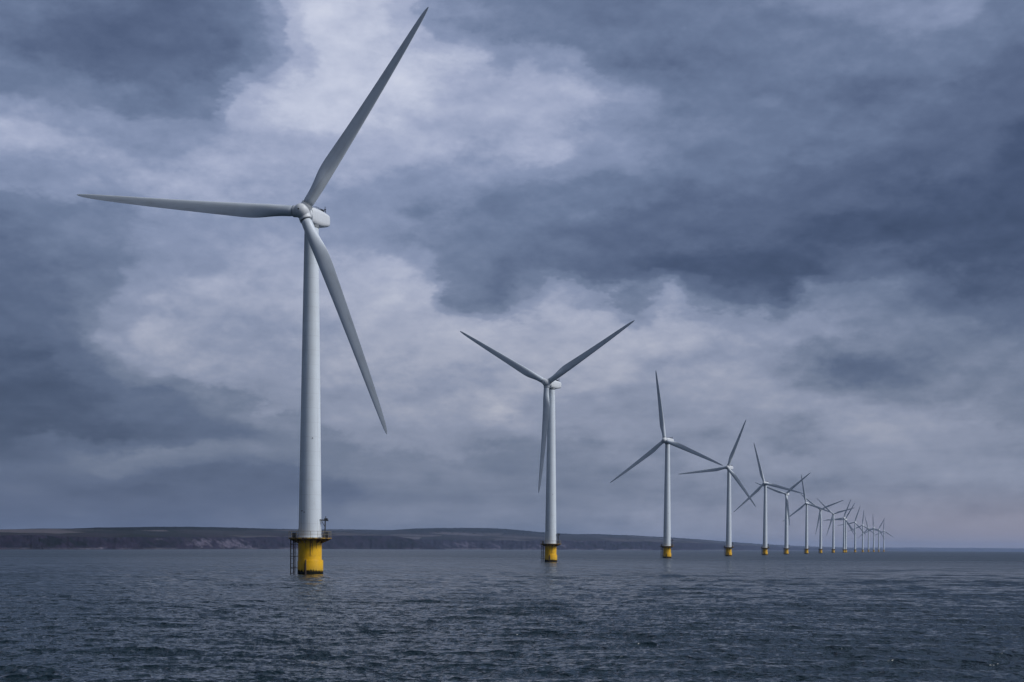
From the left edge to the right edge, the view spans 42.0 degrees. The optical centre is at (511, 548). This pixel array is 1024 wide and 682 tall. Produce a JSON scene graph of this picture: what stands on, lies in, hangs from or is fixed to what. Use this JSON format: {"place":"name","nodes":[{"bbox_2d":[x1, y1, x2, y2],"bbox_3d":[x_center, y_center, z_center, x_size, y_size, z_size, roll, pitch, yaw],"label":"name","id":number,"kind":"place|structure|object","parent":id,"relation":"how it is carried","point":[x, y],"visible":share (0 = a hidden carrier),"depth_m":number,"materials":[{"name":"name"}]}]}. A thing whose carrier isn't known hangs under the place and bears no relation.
{"place":"outdoors","nodes":[
{"label":"outdoors","id":0,"kind":"place"},
{"bbox_2d":[0,527,444,549],"bbox_3d":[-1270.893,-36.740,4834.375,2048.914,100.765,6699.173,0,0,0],"label":"hills","id":1,"kind":"structure","parent":0,"point":[150,538],"depth_m":3199.80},
{"bbox_2d":[0,549,1023,681],"bbox_3d":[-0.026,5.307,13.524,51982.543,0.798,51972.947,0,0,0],"label":"sea","id":2,"kind":"structure","parent":0,"point":[245,615],"depth_m":102.98,"materials":[{"name":"blue liquid"}]},
{"bbox_2d":[77,7,428,574],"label":"wind turbine","id":3,"kind":"object","parent":2,"relation":"in","point":[309,540],"visible":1,"depth_m":262.82,"materials":[{"name":"white metal"}]},
{"bbox_2d":[460,320,634,561],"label":"wind turbine","id":4,"kind":"object","parent":2,"relation":"in","point":[551,384],"visible":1,"depth_m":538.31,"materials":[{"name":"white metal"}]},
{"bbox_2d":[610,372,722,557],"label":"wind turbine","id":5,"kind":"object","parent":2,"relation":"in","point":[667,546],"visible":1,"depth_m":816.36,"materials":[{"name":"white metal"}]},
{"bbox_2d":[680,420,755,555],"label":"wind turbine","id":6,"kind":"object","parent":2,"relation":"in","point":[729,545],"visible":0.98,"depth_m":1081.13,"materials":[{"name":"white metal"}]},
{"bbox_2d":[734,444,802,554],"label":"wind turbine","id":7,"kind":"object","parent":2,"relation":"in","point":[765,546],"visible":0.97,"depth_m":1335.30,"materials":[{"name":"white metal"}]},
{"bbox_2d":[755,472,810,553],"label":"wind turbine","id":8,"kind":"object","parent":2,"relation":"in","point":[787,518],"visible":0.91,"depth_m":1586.81,"materials":[{"name":"white metal"}]},
{"bbox_2d":[784,475,831,553],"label":"wind turbine","id":9,"kind":"object","parent":2,"relation":"in","point":[806,530],"visible":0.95,"depth_m":1901.96,"materials":[{"name":"white metal"}]},
{"bbox_2d":[801,494,842,552],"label":"wind turbine","id":10,"kind":"object","parent":2,"relation":"in","point":[820,535],"visible":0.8,"depth_m":2195.92,"materials":[{"name":"white metal"}]},
{"bbox_2d":[819,500,852,552],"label":"wind turbine","id":11,"kind":"object","parent":2,"relation":"in","point":[833,540],"visible":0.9,"depth_m":2460.76,"materials":[{"name":"white metal"}]},
{"bbox_2d":[824,500,855,552],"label":"wind turbine","id":12,"kind":"object","parent":2,"relation":"in","point":[844,520],"visible":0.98,"depth_m":2752.06,"materials":[{"name":"white metal"}]},
{"bbox_2d":[826,503,854,552],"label":"wind turbine","id":13,"kind":"object","parent":2,"relation":"in","point":[846,530],"visible":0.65,"depth_m":2884.54,"materials":[{"name":"white metal"}]},
{"bbox_2d":[837,505,865,551],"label":"wind turbine","id":14,"kind":"object","parent":2,"relation":"in","point":[855,549],"visible":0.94,"depth_m":3175.65,"materials":[{"name":"white metal"}]},
{"bbox_2d":[850,512,872,551],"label":"wind turbine","id":15,"kind":"object","parent":2,"relation":"in","point":[862,525],"visible":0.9,"depth_m":3546.33,"materials":[{"name":"white metal"}]},
{"bbox_2d":[858,518,877,551],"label":"wind turbine","id":16,"kind":"object","parent":2,"relation":"in","point":[868,534],"visible":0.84,"depth_m":4049.36,"materials":[{"name":"white metal"}]},
{"bbox_2d":[865,521,884,551],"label":"wind turbine","id":17,"kind":"object","parent":2,"relation":"in","point":[873,528],"visible":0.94,"depth_m":3970.07,"materials":[{"name":"white metal"}]},
{"bbox_2d":[865,518,884,551],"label":"wind turbine","id":18,"kind":"object","parent":2,"relation":"in","point":[878,535],"visible":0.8,"depth_m":4234.85,"materials":[{"name":"white metal"}]},
{"bbox_2d":[874,525,892,551],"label":"wind turbine","id":19,"kind":"object","parent":2,"relation":"in","point":[883,531],"visible":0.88,"depth_m":4579.28,"materials":[{"name":"white metal"}]},
{"bbox_2d":[0,0,1023,547],"label":"sky","id":20,"kind":"structure","parent":0,"point":[806,216],"materials":[{"name":"grey"}]},
{"bbox_2d":[322,528,946,550],"bbox_3d":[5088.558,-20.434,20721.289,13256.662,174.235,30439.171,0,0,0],"label":"hills","id":21,"kind":"structure","parent":0,"point":[503,539],"depth_m":7101.49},
{"bbox_2d":[31,527,880,548],"bbox_3d":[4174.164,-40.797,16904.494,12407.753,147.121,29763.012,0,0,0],"label":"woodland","id":22,"kind":"object","parent":21,"relation":"on","point":[499,532],"visible":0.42,"depth_m":8211.02,"materials":[{"name":"green plant"}]},
{"bbox_2d":[864,547,1023,550],"bbox_3d":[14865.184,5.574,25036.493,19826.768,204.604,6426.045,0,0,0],"label":"hills","id":23,"kind":"structure","parent":0,"point":[984,549],"depth_m":24997.38,"materials":[{"name":"grey"}]}
]}

